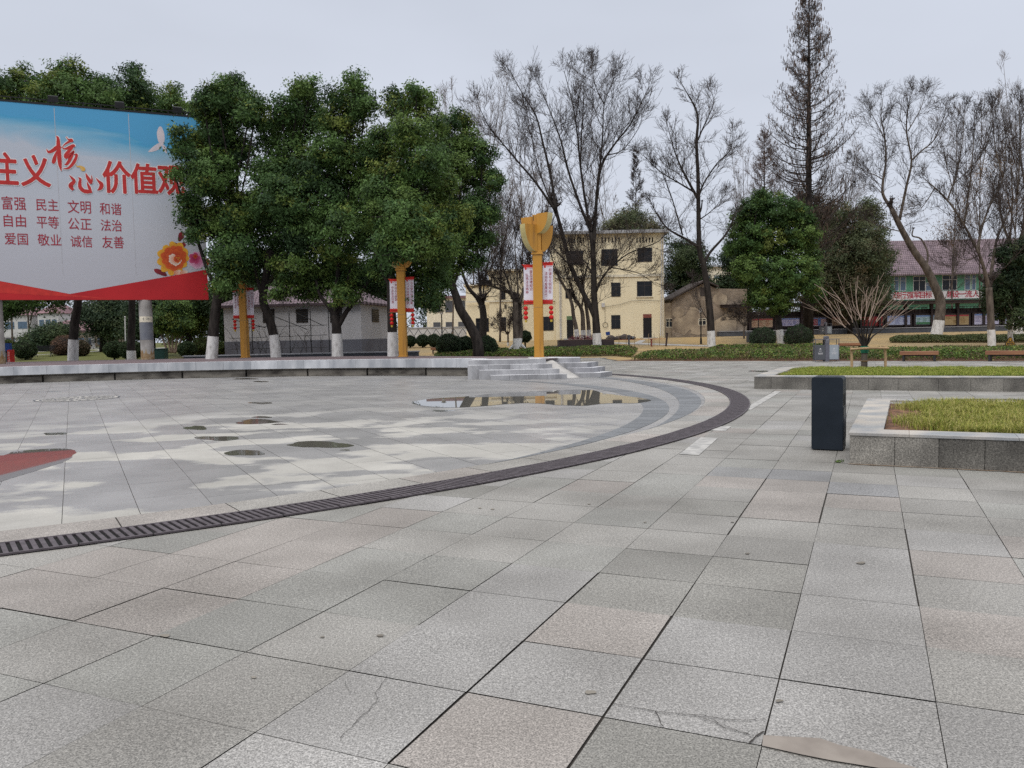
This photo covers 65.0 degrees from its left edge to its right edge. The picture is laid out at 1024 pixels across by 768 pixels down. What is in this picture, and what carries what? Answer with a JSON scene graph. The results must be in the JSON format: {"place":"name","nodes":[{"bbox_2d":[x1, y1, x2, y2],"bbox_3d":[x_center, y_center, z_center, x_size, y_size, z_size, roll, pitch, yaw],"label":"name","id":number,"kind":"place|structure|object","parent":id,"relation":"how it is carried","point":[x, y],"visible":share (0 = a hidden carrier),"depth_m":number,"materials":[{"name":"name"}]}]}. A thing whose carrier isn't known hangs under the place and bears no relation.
{"place":"outdoors","nodes":[
{"label":"outdoors","id":0,"kind":"place"},
{"bbox_2d":[221,286,387,354],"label":"grey house","id":1,"kind":"structure","parent":0,"point":[364,328],"depth_m":50.69,"materials":[{"name":"paint"}]},
{"bbox_2d":[0,375,714,530],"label":"round plaza","id":2,"kind":"structure","parent":0,"point":[106,490],"depth_m":12.77,"materials":[{"name":"stone"}]},
{"bbox_2d":[0,448,76,481],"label":"roundel","id":3,"kind":"object","parent":2,"relation":"on","point":[15,464],"visible":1,"depth_m":10.38,"materials":[{"name":"red stone"}]},
{"bbox_2d":[0,356,611,383],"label":"stage","id":4,"kind":"object","parent":2,"relation":"on","point":[497,368],"visible":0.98,"depth_m":32.25,"materials":[{"name":"stone"}]},
{"bbox_2d":[0,95,209,363],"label":"billboard","id":5,"kind":"object","parent":4,"relation":"on","point":[85,197],"visible":0.97,"depth_m":38.75,"materials":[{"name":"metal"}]},
{"bbox_2d":[153,69,278,358],"bbox_3d":[-13.940,-8.217,38.864,5.793,14.121,4.788,-1,3,0],"label":"camphor tree","id":6,"kind":"object","parent":4,"relation":"on","point":[210,170],"visible":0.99,"depth_m":37.98,"materials":[{"name":"green plant"}]},
{"bbox_2d":[238,271,253,357],"bbox_3d":[-13.474,-3.944,40.319,1.228,5.250,1.027,-1,3,0],"label":"lamp post","id":7,"kind":"object","parent":4,"relation":"on","point":[244,336],"visible":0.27,"depth_m":40.23,"materials":[{"name":"metal"}]},
{"bbox_2d":[237,71,343,356],"bbox_3d":[-11.052,-8.225,39.492,6.302,13.917,5.967,-1,3,0],"label":"camphor tree","id":8,"kind":"object","parent":4,"relation":"on","point":[283,175],"visible":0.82,"depth_m":38.43,"materials":[{"name":"green plant"}]},
{"bbox_2d":[277,64,395,356],"bbox_3d":[-8.221,-8.089,38.791,6.254,13.596,5.497,2,4,39],"label":"camphor tree","id":9,"kind":"object","parent":4,"relation":"on","point":[353,101],"visible":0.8,"depth_m":37.79,"materials":[{"name":"green plant"}]},
{"bbox_2d":[392,261,411,356],"bbox_3d":[-4.870,-3.823,35.428,1.228,5.250,1.027,-1,3,0],"label":"lamp post","id":10,"kind":"object","parent":4,"relation":"on","point":[400,270],"visible":0.52,"depth_m":35.31,"materials":[{"name":"yellow metal"}]},
{"bbox_2d":[352,78,477,356],"bbox_3d":[-4.124,-7.454,35.658,5.704,12.541,6.744,-2,4,-20],"label":"camphor tree","id":11,"kind":"object","parent":4,"relation":"on","point":[414,218],"visible":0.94,"depth_m":35.51,"materials":[{"name":"green plant"}]},
{"bbox_2d":[520,212,552,356],"bbox_3d":[0.946,-3.588,29.589,1.228,5.250,1.027,-1,3,0],"label":"lamp post","id":12,"kind":"object","parent":4,"relation":"on","point":[536,230],"visible":0.9,"depth_m":29.41,"materials":[{"name":"yellow metal"}]},
{"bbox_2d":[522,265,532,304],"bbox_3d":[0.612,-3.655,29.597,0.510,1.480,0.042,-1,3,6],"label":"street banner","id":13,"kind":"object","parent":12,"relation":"attached to","point":[528,284],"visible":1,"depth_m":29.60,"materials":[{"name":"fabric"}]},
{"bbox_2d":[542,262,552,304],"bbox_3d":[1.308,-3.699,29.521,0.510,1.550,0.044,-1,3,6],"label":"street banner","id":14,"kind":"object","parent":12,"relation":"attached to","point":[547,282],"visible":1,"depth_m":29.52,"materials":[{"name":"fabric"}]},
{"bbox_2d":[287,441,353,447],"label":"puddle","id":15,"kind":"object","parent":2,"relation":"on","point":[325,444],"visible":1,"depth_m":11.36,"materials":[{"name":"grey liquid"}]},
{"bbox_2d":[0,378,726,555],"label":"drain channel","id":16,"kind":"object","parent":2,"relation":"on","point":[77,539],"visible":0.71,"depth_m":6.25,"materials":[{"name":"black metal"}]},
{"bbox_2d":[0,533,77,555],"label":"drain grate","id":17,"kind":"object","parent":16,"relation":"on","point":[43,543],"visible":1,"depth_m":5.95,"materials":[{"name":"metal"}]},
{"bbox_2d":[76,524,152,544],"bbox_3d":[-3.085,1.164,6.236,0.507,0.014,0.400,-3,4,-32],"label":"drain grate","id":18,"kind":"object","parent":16,"relation":"on","point":[102,537],"visible":1,"depth_m":6.21,"materials":[{"name":"metal"}]},
{"bbox_2d":[146,515,220,534],"bbox_3d":[-2.661,1.139,6.507,0.506,0.015,0.400,-4,5,-33],"label":"drain grate","id":19,"kind":"object","parent":16,"relation":"on","point":[179,525],"visible":1,"depth_m":6.48,"materials":[{"name":"metal"}]},
{"bbox_2d":[210,507,282,524],"bbox_3d":[-2.244,1.114,6.789,0.507,0.015,0.400,-3,4,-35],"label":"drain grate","id":20,"kind":"object","parent":16,"relation":"on","point":[245,517],"visible":1,"depth_m":6.76,"materials":[{"name":"metal"}]},
{"bbox_2d":[268,500,339,515],"bbox_3d":[-1.836,1.088,7.084,0.507,0.016,0.400,-3,4,-37],"label":"drain grate","id":21,"kind":"object","parent":16,"relation":"on","point":[298,508],"visible":1,"depth_m":7.06,"materials":[{"name":"metal"}]},
{"bbox_2d":[321,492,389,507],"bbox_3d":[-1.436,1.061,7.390,0.507,0.014,0.400,-4,4,-38],"label":"drain grate","id":22,"kind":"object","parent":16,"relation":"on","point":[353,499],"visible":0.99,"depth_m":7.36,"materials":[{"name":"metal"}]},
{"bbox_2d":[371,485,435,498],"bbox_3d":[-1.045,1.034,7.706,0.507,0.015,0.400,-4,5,-40],"label":"drain grate","id":23,"kind":"object","parent":16,"relation":"on","point":[402,492],"visible":1,"depth_m":7.68,"materials":[{"name":"metal"}]},
{"bbox_2d":[415,478,477,491],"bbox_3d":[-0.663,1.006,8.034,0.507,0.015,0.400,-4,5,-41],"label":"drain grate","id":24,"kind":"object","parent":16,"relation":"on","point":[443,485],"visible":1,"depth_m":8.01,"materials":[{"name":"metal"}]},
{"bbox_2d":[454,472,514,483],"bbox_3d":[-0.290,0.978,8.373,0.507,0.016,0.400,-5,5,-43],"label":"drain grate","id":25,"kind":"object","parent":16,"relation":"on","point":[486,477],"visible":0.98,"depth_m":8.35,"materials":[{"name":"metal"}]},
{"bbox_2d":[491,466,547,477],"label":"drain grate","id":26,"kind":"object","parent":16,"relation":"on","point":[519,471],"visible":0.98,"depth_m":8.70,"materials":[{"name":"metal"}]},
{"bbox_2d":[0,375,729,541],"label":"border course","id":27,"kind":"object","parent":2,"relation":"on","point":[716,403],"visible":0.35,"depth_m":8.13,"materials":[{"name":"stone"}]},
{"bbox_2d":[412,389,650,406],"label":"puddle","id":28,"kind":"object","parent":2,"relation":"on","point":[578,397],"visible":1,"depth_m":18.55,"materials":[{"name":"grey liquid"}]},
{"bbox_2d":[484,380,668,464],"bbox_3d":[1.138,0.321,18.868,4.294,0.001,19.036,-1,3,-4],"label":"dark crescent","id":29,"kind":"object","parent":2,"relation":"on","point":[654,410],"visible":0.99,"depth_m":14.56,"materials":[{"name":"stone"}]},
{"bbox_2d":[598,377,700,427],"bbox_3d":[3.244,0.153,20.946,2.452,0.001,17.390,-1,3,0],"label":"dark crescent","id":30,"kind":"object","parent":2,"relation":"on","point":[689,401],"visible":0.91,"depth_m":18.17,"materials":[{"name":"stone"}]},
{"bbox_2d":[0,358,1023,767],"bbox_3d":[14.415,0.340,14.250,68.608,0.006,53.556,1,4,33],"label":"plaza paving","id":31,"kind":"structure","parent":0,"point":[972,630],"depth_m":4.19,"materials":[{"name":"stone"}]},
{"bbox_2d":[680,391,780,454],"bbox_3d":[4.261,0.516,14.660,0.291,0.001,10.716,0,4,24],"label":"painted line","id":32,"kind":"object","parent":31,"relation":"on","point":[699,445],"visible":1,"depth_m":10.89,"materials":[{"name":"white paint"}]},
{"bbox_2d":[813,336,838,361],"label":"recycling bins","id":33,"kind":"object","parent":31,"relation":"on","point":[825,352],"visible":0.99,"depth_m":36.76,"materials":[{"name":"grey metal"}]},
{"bbox_2d":[811,375,845,450],"bbox_3d":[3.946,0.355,10.008,0.368,0.905,0.362,1,4,28],"label":"litter bin","id":34,"kind":"object","parent":31,"relation":"on","point":[828,412],"visible":1,"depth_m":9.85,"materials":[{"name":"black metal"}]},
{"bbox_2d":[762,735,915,767],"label":"cement patch","id":35,"kind":"object","parent":31,"relation":"on","point":[819,748],"visible":1,"depth_m":2.84,"materials":[{"name":"grey concrete"}]},
{"bbox_2d":[754,365,1023,391],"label":"planter","id":36,"kind":"object","parent":31,"relation":"on","point":[1005,378],"visible":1,"depth_m":19.56,"materials":[{"name":"stone"}]},
{"bbox_2d":[799,273,918,367],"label":"young tree","id":37,"kind":"object","parent":36,"relation":"on","point":[863,339],"visible":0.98,"depth_m":23.64,"materials":[{"name":"brown plant"}]},
{"bbox_2d":[849,396,1023,471],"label":"planter","id":38,"kind":"object","parent":31,"relation":"on","point":[961,433],"visible":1,"depth_m":8.78,"materials":[{"name":"stone"}]},
{"bbox_2d":[0,0,1023,342],"label":"sky","id":39,"kind":"structure","parent":0,"point":[743,44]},
{"bbox_2d":[15,331,1023,361],"bbox_3d":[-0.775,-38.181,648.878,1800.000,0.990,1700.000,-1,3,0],"label":"ground","id":40,"kind":"structure","parent":0,"point":[879,339],"depth_m":63.41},
{"bbox_2d":[3,308,37,341],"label":"flats","id":41,"kind":"structure","parent":40,"relation":"on","point":[19,324],"depth_m":149.55,"materials":[{"name":"white paint"}]},
{"bbox_2d":[0,56,44,332],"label":"camphor tree","id":42,"kind":"object","parent":40,"relation":"on","point":[8,84],"visible":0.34,"depth_m":44.83,"materials":[{"name":"green plant"}]},
{"bbox_2d":[12,339,37,359],"bbox_3d":[-36.887,-2.568,60.870,1.828,1.611,1.745,-1,3,0],"label":"park shrub","id":43,"kind":"object","parent":40,"relation":"on","point":[25,349],"visible":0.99,"depth_m":60.47,"materials":[{"name":"green plant"}]},
{"bbox_2d":[11,317,83,351],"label":"background evergreen","id":44,"kind":"object","parent":40,"relation":"on","point":[45,335],"visible":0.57,"depth_m":73.07,"materials":[{"name":"green plant"}]},
{"bbox_2d":[37,304,72,326],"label":"flats","id":45,"kind":"structure","parent":40,"relation":"on","point":[66,314],"depth_m":149.47,"materials":[{"name":"white paint"}]},
{"bbox_2d":[2,53,130,360],"bbox_3d":[-23.962,-9.125,43.139,5.925,15.810,9.927,-5,5,-45],"label":"camphor tree","id":46,"kind":"object","parent":40,"relation":"on","point":[63,80],"visible":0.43,"depth_m":40.88,"materials":[{"name":"green plant"}]},
{"bbox_2d":[67,300,137,351],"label":"background evergreen","id":47,"kind":"object","parent":40,"relation":"on","point":[97,318],"visible":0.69,"depth_m":68.57,"materials":[{"name":"green plant"}]},
{"bbox_2d":[110,300,169,347],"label":"background evergreen","id":48,"kind":"object","parent":40,"relation":"on","point":[121,334],"visible":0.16,"depth_m":60.91,"materials":[{"name":"green plant"}]},
{"bbox_2d":[109,60,196,359],"bbox_3d":[-20.704,-9.599,46.701,6.363,17.545,5.515,-1,3,0],"label":"camphor tree","id":49,"kind":"object","parent":40,"relation":"on","point":[143,94],"visible":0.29,"depth_m":45.11,"materials":[{"name":"green plant"}]},
{"bbox_2d":[152,300,200,353],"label":"multistem tree","id":50,"kind":"object","parent":40,"relation":"on","point":[173,318],"visible":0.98,"depth_m":56.29,"materials":[{"name":"green plant"}]},
{"bbox_2d":[152,289,209,345],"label":"background evergreen","id":51,"kind":"object","parent":40,"relation":"on","point":[197,312],"visible":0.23,"depth_m":59.61,"materials":[{"name":"green plant"}]},
{"bbox_2d":[195,278,260,342],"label":"background evergreen","id":52,"kind":"object","parent":40,"relation":"on","point":[221,322],"visible":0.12,"depth_m":56.94,"materials":[{"name":"green plant"}]},
{"bbox_2d":[226,311,329,353],"bbox_3d":[-14.232,-2.862,48.658,6.385,3.000,1.752,-2,3,-6],"label":"wire trellis","id":53,"kind":"object","parent":40,"relation":"on","point":[305,335],"visible":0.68,"depth_m":48.49,"materials":[{"name":"black paint"}]},
{"bbox_2d":[182,351,419,358],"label":"wall","id":54,"kind":"structure","parent":40,"relation":"on","point":[410,353],"depth_m":42.99,"materials":[{"name":"stone"}]},
{"bbox_2d":[397,326,466,337],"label":"park wall","id":55,"kind":"structure","parent":40,"relation":"on","point":[459,331],"depth_m":83.80,"materials":[{"name":"stone"}]},
{"bbox_2d":[427,295,465,326],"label":"building","id":56,"kind":"structure","parent":40,"relation":"on","point":[434,320],"depth_m":99.67,"materials":[{"name":"paint"}]},
{"bbox_2d":[435,333,461,355],"bbox_3d":[-4.185,-2.509,52.917,1.762,1.780,1.768,-1,3,0],"label":"round bush","id":57,"kind":"object","parent":40,"relation":"on","point":[448,342],"visible":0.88,"depth_m":52.45,"materials":[{"name":"green plant"}]},
{"bbox_2d":[429,104,510,355],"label":"camphor tree","id":58,"kind":"object","parent":40,"relation":"on","point":[479,153],"visible":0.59,"depth_m":48.97,"materials":[{"name":"green plant"}]},
{"bbox_2d":[468,68,517,268],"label":"bare tree","id":59,"kind":"object","parent":40,"relation":"on","point":[501,121],"visible":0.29,"depth_m":82.62,"materials":[{"name":"brown plant"}]},
{"bbox_2d":[456,162,531,337],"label":"bare tree","id":60,"kind":"object","parent":40,"relation":"on","point":[480,298],"visible":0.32,"depth_m":57.62,"materials":[{"name":"brown plant"}]},
{"bbox_2d":[487,304,512,345],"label":"sapling","id":61,"kind":"object","parent":40,"relation":"on","point":[503,325],"visible":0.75,"depth_m":65.83,"materials":[{"name":"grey plant"}]},
{"bbox_2d":[485,177,530,341],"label":"bare tree","id":62,"kind":"object","parent":40,"relation":"on","point":[520,199],"visible":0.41,"depth_m":73.03,"materials":[{"name":"brown plant"}]},
{"bbox_2d":[469,217,560,355],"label":"bare tree","id":63,"kind":"object","parent":40,"relation":"on","point":[517,316],"visible":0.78,"depth_m":53.65,"materials":[{"name":"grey plant"}]},
{"bbox_2d":[499,103,542,259],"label":"bare tree","id":64,"kind":"object","parent":40,"relation":"on","point":[537,178],"visible":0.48,"depth_m":88.63,"materials":[{"name":"brown plant"}]},
{"bbox_2d":[434,344,637,356],"bbox_3d":[1.785,-2.128,53.309,14.346,0.833,8.481,-1,3,0],"label":"ground cover","id":65,"kind":"object","parent":40,"relation":"on","point":[629,350],"visible":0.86,"depth_m":51.95,"materials":[{"name":"green plant"}]},
{"bbox_2d":[535,150,568,266],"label":"bare tree","id":66,"kind":"object","parent":40,"relation":"on","point":[545,183],"visible":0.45,"depth_m":92.63,"materials":[{"name":"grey plant"}]},
{"bbox_2d":[463,229,668,340],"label":"yellow building","id":67,"kind":"structure","parent":40,"relation":"on","point":[636,307],"depth_m":77.71,"materials":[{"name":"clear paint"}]},
{"bbox_2d":[454,45,692,344],"bbox_3d":[4.361,-13.911,59.319,17.499,22.985,7.882,-1,3,0],"label":"bare tree","id":68,"kind":"object","parent":40,"relation":"on","point":[591,223],"visible":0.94,"depth_m":59.06,"materials":[{"name":"brown plant"}]},
{"bbox_2d":[555,339,619,346],"bbox_3d":[5.499,-2.890,61.444,5.300,1.015,3.800,-1,3,0],"label":"timber planter","id":69,"kind":"object","parent":40,"relation":"on","point":[569,343],"visible":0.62,"depth_m":60.13,"materials":[{"name":"brown wood"}]},
{"bbox_2d":[542,209,600,339],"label":"bare tree","id":70,"kind":"object","parent":69,"relation":"in","point":[576,329],"visible":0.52,"depth_m":61.06,"materials":[{"name":"brown plant"}]},
{"bbox_2d":[553,218,605,338],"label":"bare tree","id":71,"kind":"object","parent":69,"relation":"in","point":[583,330],"visible":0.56,"depth_m":61.65,"materials":[{"name":"brown plant"}]},
{"bbox_2d":[568,198,613,337],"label":"bare tree","id":72,"kind":"object","parent":69,"relation":"in","point":[587,313],"visible":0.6,"depth_m":61.93,"materials":[{"name":"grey plant"}]},
{"bbox_2d":[583,141,619,229],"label":"bare tree","id":73,"kind":"object","parent":40,"relation":"on","point":[601,212],"visible":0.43,"depth_m":103.38,"materials":[{"name":"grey plant"}]},
{"bbox_2d":[597,200,671,244],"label":"background evergreen","id":74,"kind":"object","parent":40,"relation":"on","point":[636,214],"visible":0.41,"depth_m":97.86,"materials":[{"name":"green plant"}]},
{"bbox_2d":[625,149,647,220],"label":"bare conifer","id":75,"kind":"object","parent":40,"relation":"on","point":[639,184],"visible":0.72,"depth_m":118.05,"materials":[{"name":"brown plant"}]},
{"bbox_2d":[628,64,748,346],"bbox_3d":[12.903,-12.955,59.093,8.848,20.747,6.167,-1,3,0],"label":"bare tree","id":76,"kind":"object","parent":40,"relation":"on","point":[711,341],"visible":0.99,"depth_m":59.21,"materials":[{"name":"brown plant"}]},
{"bbox_2d":[664,234,718,295],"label":"background evergreen","id":77,"kind":"object","parent":40,"relation":"on","point":[684,261],"visible":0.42,"depth_m":88.36,"materials":[{"name":"green plant"}]},
{"bbox_2d":[664,280,746,337],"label":"brick house","id":78,"kind":"structure","parent":40,"relation":"on","point":[681,319],"depth_m":79.24,"materials":[{"name":"paint"}]},
{"bbox_2d":[711,239,752,310],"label":"background evergreen","id":79,"kind":"object","parent":40,"relation":"on","point":[724,261],"visible":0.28,"depth_m":83.45,"materials":[{"name":"green plant"}]},
{"bbox_2d":[720,141,752,237],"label":"bare tree","id":80,"kind":"object","parent":40,"relation":"on","point":[738,190],"visible":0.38,"depth_m":90.43,"materials":[{"name":"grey plant"}]},
{"bbox_2d":[720,299,768,338],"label":"sapling","id":81,"kind":"object","parent":40,"relation":"on","point":[736,314],"visible":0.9,"depth_m":69.80,"materials":[{"name":"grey plant"}]},
{"bbox_2d":[749,326,776,343],"bbox_3d":[18.705,-3.466,59.874,2.075,1.765,2.062,-1,3,0],"label":"round bush","id":82,"kind":"object","parent":40,"relation":"on","point":[766,335],"visible":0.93,"depth_m":59.34,"materials":[{"name":"green plant"}]},
{"bbox_2d":[744,129,784,309],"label":"bare conifer","id":83,"kind":"object","parent":40,"relation":"on","point":[759,164],"visible":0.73,"depth_m":80.56,"materials":[{"name":"brown plant"}]},
{"bbox_2d":[709,343,822,349],"bbox_3d":[17.951,-2.615,55.941,8.316,0.585,2.776,0,4,11],"label":"ground cover","id":84,"kind":"object","parent":40,"relation":"on","point":[774,345],"visible":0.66,"depth_m":55.33,"materials":[{"name":"green plant"}]},
{"bbox_2d":[719,187,827,343],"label":"evergreen tree","id":85,"kind":"object","parent":40,"relation":"on","point":[783,278],"visible":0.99,"depth_m":60.67,"materials":[{"name":"green plant"}]},
{"bbox_2d":[783,323,813,343],"bbox_3d":[21.557,-3.609,60.366,2.310,1.902,2.262,-1,3,0],"label":"round bush","id":86,"kind":"object","parent":40,"relation":"on","point":[797,333],"visible":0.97,"depth_m":59.80,"materials":[{"name":"green plant"}]},
{"bbox_2d":[752,0,868,338],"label":"bare conifer","id":87,"kind":"object","parent":40,"relation":"on","point":[810,161],"visible":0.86,"depth_m":66.36,"materials":[{"name":"brown plant"}]},
{"bbox_2d":[618,355,1023,360],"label":"bed soil","id":88,"kind":"structure","parent":40,"relation":"on","point":[842,359],"depth_m":39.36,"materials":[{"name":"brown soil"}]},
{"bbox_2d":[631,344,1023,360],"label":"ground cover","id":89,"kind":"object","parent":88,"relation":"on","point":[950,351],"visible":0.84,"depth_m":39.58,"materials":[{"name":"green plant"}]},
{"bbox_2d":[822,138,874,307],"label":"bare tree","id":90,"kind":"object","parent":40,"relation":"on","point":[858,191],"visible":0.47,"depth_m":91.16,"materials":[{"name":"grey plant"}]},
{"bbox_2d":[814,200,902,333],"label":"background evergreen","id":91,"kind":"object","parent":40,"relation":"on","point":[855,258],"visible":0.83,"depth_m":76.07,"materials":[{"name":"green plant"}]},
{"bbox_2d":[714,299,1007,336],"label":"notice gallery","id":92,"kind":"object","parent":40,"relation":"on","point":[725,327],"visible":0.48,"depth_m":79.22,"materials":[{"name":"metal"}]},
{"bbox_2d":[853,193,906,309],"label":"background evergreen","id":93,"kind":"object","parent":40,"relation":"on","point":[879,213],"visible":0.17,"depth_m":82.47,"materials":[{"name":"green plant"}]},
{"bbox_2d":[839,75,972,334],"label":"bare tree","id":94,"kind":"object","parent":40,"relation":"on","point":[939,316],"visible":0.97,"depth_m":65.11,"materials":[{"name":"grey plant"}]},
{"bbox_2d":[886,125,1023,251],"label":"dead leaves","id":95,"kind":"object","parent":94,"relation":"attached to","point":[948,229],"visible":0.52,"depth_m":63.90,"materials":[{"name":"brown plant"}]},
{"bbox_2d":[840,238,1013,309],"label":"green building","id":96,"kind":"structure","parent":40,"relation":"on","point":[911,274],"depth_m":96.59,"materials":[{"name":"tile"}]},
{"bbox_2d":[891,290,981,299],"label":"slogan sign","id":97,"kind":"object","parent":96,"relation":"attached to","point":[956,294],"visible":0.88,"depth_m":96.33,"materials":[{"name":"fabric"}]},
{"bbox_2d":[922,102,986,307],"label":"bare tree","id":98,"kind":"object","parent":40,"relation":"on","point":[957,145],"visible":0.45,"depth_m":82.95,"materials":[{"name":"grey plant"}]},
{"bbox_2d":[889,333,1023,342],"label":"ground cover","id":99,"kind":"object","parent":40,"relation":"on","point":[961,337],"visible":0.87,"depth_m":59.16,"materials":[{"name":"green plant"}]},
{"bbox_2d":[891,82,1023,345],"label":"bare tree","id":100,"kind":"object","parent":40,"relation":"on","point":[987,281],"visible":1,"depth_m":51.77,"materials":[{"name":"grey plant"}]},
{"bbox_2d":[950,85,1012,307],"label":"bare tree","id":101,"kind":"object","parent":40,"relation":"on","point":[975,206],"visible":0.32,"depth_m":84.84,"materials":[{"name":"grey plant"}]},
{"bbox_2d":[976,235,1023,340],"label":"evergreen tree","id":102,"kind":"object","parent":40,"relation":"on","point":[1008,294],"visible":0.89,"depth_m":52.62,"materials":[{"name":"green plant"}]},
{"bbox_2d":[980,94,1023,333],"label":"bare tree","id":103,"kind":"object","parent":40,"relation":"on","point":[1022,227],"visible":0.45,"depth_m":65.40,"materials":[{"name":"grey plant"}]},
{"bbox_2d":[982,52,1023,244],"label":"bare tree","id":104,"kind":"object","parent":40,"relation":"on","point":[1006,93],"visible":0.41,"depth_m":82.92,"materials":[{"name":"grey plant"}]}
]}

